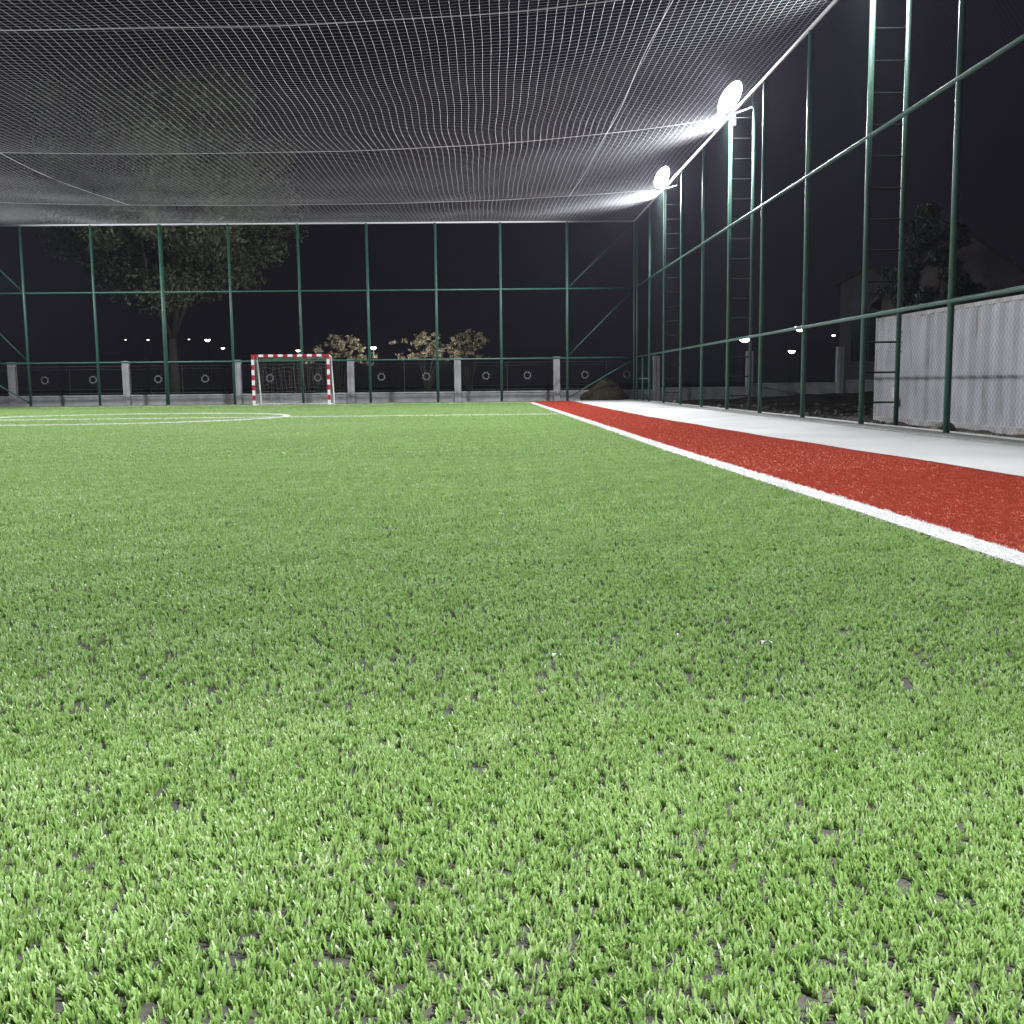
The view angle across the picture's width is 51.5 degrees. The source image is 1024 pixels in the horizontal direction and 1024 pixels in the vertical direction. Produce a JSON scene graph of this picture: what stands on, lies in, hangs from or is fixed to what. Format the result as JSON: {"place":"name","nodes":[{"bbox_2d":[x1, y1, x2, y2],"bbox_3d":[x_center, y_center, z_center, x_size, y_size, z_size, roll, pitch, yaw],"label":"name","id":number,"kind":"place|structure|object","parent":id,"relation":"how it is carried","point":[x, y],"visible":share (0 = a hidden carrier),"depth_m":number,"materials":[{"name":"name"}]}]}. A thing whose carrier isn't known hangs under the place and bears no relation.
{"place":"outdoors","nodes":[
{"label":"outdoors","id":0,"kind":"place"},
{"bbox_2d":[0,381,1023,476],"bbox_3d":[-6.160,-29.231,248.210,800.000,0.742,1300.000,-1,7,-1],"label":"ground","id":1,"kind":"structure","parent":0,"point":[525,387],"depth_m":111.89,"materials":[{"name":"grey concrete"}]},
{"bbox_2d":[19,55,309,394],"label":"tree","id":2,"kind":"object","parent":1,"relation":"on","point":[231,95],"visible":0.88,"depth_m":44.05,"materials":[{"name":"green plant"}]},
{"bbox_2d":[205,339,210,393],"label":"street lamp","id":3,"kind":"object","parent":1,"relation":"on","point":[207,340],"visible":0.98,"depth_m":72.84,"materials":[{"name":"black metal"}]},
{"bbox_2d":[296,349,299,389],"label":"street lamp","id":4,"kind":"object","parent":1,"relation":"on","point":[298,350],"visible":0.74,"depth_m":48.27,"materials":[{"name":"black metal"}]},
{"bbox_2d":[0,220,632,405],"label":"back fence","id":5,"kind":"object","parent":1,"relation":"on","point":[162,291],"visible":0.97,"depth_m":39.97,"materials":[{"name":"green metal"}]},
{"bbox_2d":[303,334,378,392],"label":"shrub","id":6,"kind":"object","parent":1,"relation":"on","point":[348,354],"visible":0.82,"depth_m":49.25,"materials":[{"name":"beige plant"}]},
{"bbox_2d":[371,346,375,391],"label":"street lamp","id":7,"kind":"object","parent":1,"relation":"on","point":[373,347],"visible":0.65,"depth_m":48.13,"materials":[{"name":"black metal"}]},
{"bbox_2d":[389,329,459,391],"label":"shrub","id":8,"kind":"object","parent":1,"relation":"on","point":[421,336],"visible":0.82,"depth_m":49.38,"materials":[{"name":"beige plant"}]},
{"bbox_2d":[0,347,873,406],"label":"boundary fence","id":9,"kind":"object","parent":1,"relation":"on","point":[556,394],"visible":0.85,"depth_m":41.85,"materials":[{"name":"concrete"}]},
{"bbox_2d":[439,328,490,390],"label":"shrub","id":10,"kind":"object","parent":1,"relation":"on","point":[474,345],"visible":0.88,"depth_m":49.83,"materials":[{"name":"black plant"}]},
{"bbox_2d":[0,401,1023,1023],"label":"pitch","id":11,"kind":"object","parent":1,"relation":"on","point":[370,976],"visible":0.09,"depth_m":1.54,"materials":[{"name":"green plastic"}]},
{"bbox_2d":[0,413,290,425],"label":"circle","id":12,"kind":"object","parent":11,"relation":"on","point":[285,415],"visible":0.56,"depth_m":22.13,"materials":[{"name":"white paint"}]},
{"bbox_2d":[0,413,559,420],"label":"halfway line","id":13,"kind":"object","parent":11,"relation":"on","point":[257,417],"visible":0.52,"depth_m":23.08,"materials":[{"name":"white paint"}]},
{"bbox_2d":[40,402,528,407],"bbox_3d":[-7.939,-3.748,37.237,17.157,0.041,0.141,-1,7,-1],"label":"goal line","id":14,"kind":"object","parent":11,"relation":"on","point":[273,405],"visible":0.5,"depth_m":37.22,"materials":[{"name":"white paint"}]},
{"bbox_2d":[251,354,334,404],"bbox_3d":[-7.895,-4.784,38.435,2.760,1.800,1.318,-1,7,-1],"label":"goal","id":15,"kind":"object","parent":11,"relation":"on","point":[317,357],"visible":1,"depth_m":38.27,"materials":[{"name":"white metal"}]},
{"bbox_2d":[529,402,1023,568],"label":"sideline","id":16,"kind":"object","parent":11,"relation":"on","point":[994,550],"visible":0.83,"depth_m":5.61,"materials":[{"name":"white paint"}]},
{"bbox_3d":[-20.055,-4.466,16.991,0.093,6.884,45.859,-1,7,-1],"label":"side fence","id":17,"kind":"object","parent":11,"relation":"on","visible":0},
{"bbox_2d":[0,0,833,225],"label":"roof net","id":18,"kind":"object","parent":17,"relation":"attached to","point":[269,150],"visible":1,"depth_m":22.23,"materials":[{"name":"grey fabric"}]},
{"bbox_2d":[580,379,627,400],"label":"soil mound","id":19,"kind":"object","parent":1,"relation":"on","point":[609,392],"visible":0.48,"depth_m":41.10,"materials":[{"name":"brown soil"}]},
{"bbox_2d":[665,189,680,392],"bbox_3d":[5.123,-6.800,33.563,0.516,7.300,0.073,-1,7,-1],"label":"ladder mast","id":20,"kind":"object","parent":1,"relation":"on","point":[673,292],"visible":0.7,"depth_m":33.54,"materials":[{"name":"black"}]},
{"bbox_2d":[653,165,677,195],"bbox_3d":[4.925,-10.633,34.246,0.490,0.911,1.303,-2,7,-13],"label":"floodlight","id":21,"kind":"object","parent":20,"relation":"attached to","point":[661,172],"visible":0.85,"depth_m":34.12,"materials":[{"name":"grey"}]},
{"bbox_2d":[729,102,755,410],"bbox_3d":[5.345,-5.719,24.631,0.516,7.300,0.073,-1,7,-1],"label":"ladder mast","id":22,"kind":"object","parent":1,"relation":"on","point":[752,248],"visible":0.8,"depth_m":24.59,"materials":[{"name":"green metal"}]},
{"bbox_2d":[717,78,752,125],"bbox_3d":[5.162,-9.481,24.718,0.490,0.911,1.303,-2,7,-13],"label":"floodlight","id":23,"kind":"object","parent":22,"relation":"attached to","point":[731,93],"visible":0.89,"depth_m":24.61,"materials":[{"name":"grey"}]},
{"bbox_2d":[740,336,748,386],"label":"street lamp","id":24,"kind":"object","parent":1,"relation":"on","point":[744,340],"visible":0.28,"depth_m":61.57,"materials":[{"name":"black metal"}]},
{"bbox_2d":[788,350,794,381],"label":"street lamp","id":25,"kind":"object","parent":1,"relation":"on","point":[790,351],"visible":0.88,"depth_m":69.69,"materials":[{"name":"black metal"}]},
{"bbox_2d":[795,326,801,380],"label":"street lamp","id":26,"kind":"object","parent":1,"relation":"on","point":[800,330],"visible":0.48,"depth_m":55.87,"materials":[{"name":"black metal"}]},
{"bbox_2d":[624,399,1023,446],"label":"kerb","id":27,"kind":"structure","parent":1,"relation":"on","point":[1004,440],"depth_m":14.95,"materials":[{"name":"concrete"}]},
{"bbox_2d":[633,0,1023,437],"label":"side fence","id":28,"kind":"object","parent":1,"relation":"on","point":[952,300],"visible":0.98,"depth_m":18.20,"materials":[{"name":"green metal"}]},
{"bbox_2d":[831,335,834,381],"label":"street lamp","id":29,"kind":"object","parent":1,"relation":"on","point":[832,358],"visible":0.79,"depth_m":48.00,"materials":[{"name":"black metal"}]},
{"bbox_2d":[672,400,1015,437],"bbox_3d":[8.946,-2.164,24.728,7.102,0.584,27.078,-1,7,-1],"label":"rubble","id":30,"kind":"object","parent":1,"relation":"on","point":[852,418],"visible":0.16,"depth_m":31.10,"materials":[{"name":"stone"}]},
{"bbox_2d":[833,266,887,379],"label":"house","id":31,"kind":"structure","parent":1,"relation":"on","point":[844,295],"depth_m":51.86,"materials":[{"name":"paint"}]},
{"bbox_2d":[849,291,880,362],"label":"window","id":32,"kind":"structure","parent":31,"relation":"in","point":[852,344],"depth_m":51.79,"materials":[{"name":"paint"}]},
{"bbox_2d":[865,0,911,425],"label":"ladder mast","id":33,"kind":"object","parent":1,"relation":"on","point":[904,149],"visible":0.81,"depth_m":15.70,"materials":[{"name":"green metal"}]},
{"bbox_2d":[876,201,987,314],"bbox_3d":[12.203,-5.792,31.003,2.940,6.374,3.023,-1,7,-1],"label":"tree","id":34,"kind":"object","parent":1,"relation":"on","point":[941,232],"visible":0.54,"depth_m":30.35,"materials":[{"name":"green plant"}]},
{"bbox_2d":[869,231,1023,317],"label":"house","id":35,"kind":"structure","parent":1,"relation":"on","point":[1006,268],"depth_m":32.46,"materials":[{"name":"paint"}]},
{"bbox_2d":[873,294,1023,434],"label":"container","id":36,"kind":"object","parent":1,"relation":"on","point":[1000,331],"visible":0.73,"depth_m":21.87,"materials":[{"name":"metal"}]},
{"bbox_2d":[0,0,1023,389],"label":"sky","id":37,"kind":"structure","parent":0,"point":[300,57],"materials":[{"name":"black"}]},
{"bbox_2d":[527,401,1023,565],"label":"running track","id":38,"kind":"structure","parent":0,"point":[872,497],"depth_m":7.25,"materials":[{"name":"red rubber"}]},
{"bbox_2d":[575,400,1023,475],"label":"white path","id":39,"kind":"structure","parent":0,"point":[1002,458],"depth_m":12.60,"materials":[{"name":"concrete"}]}
]}

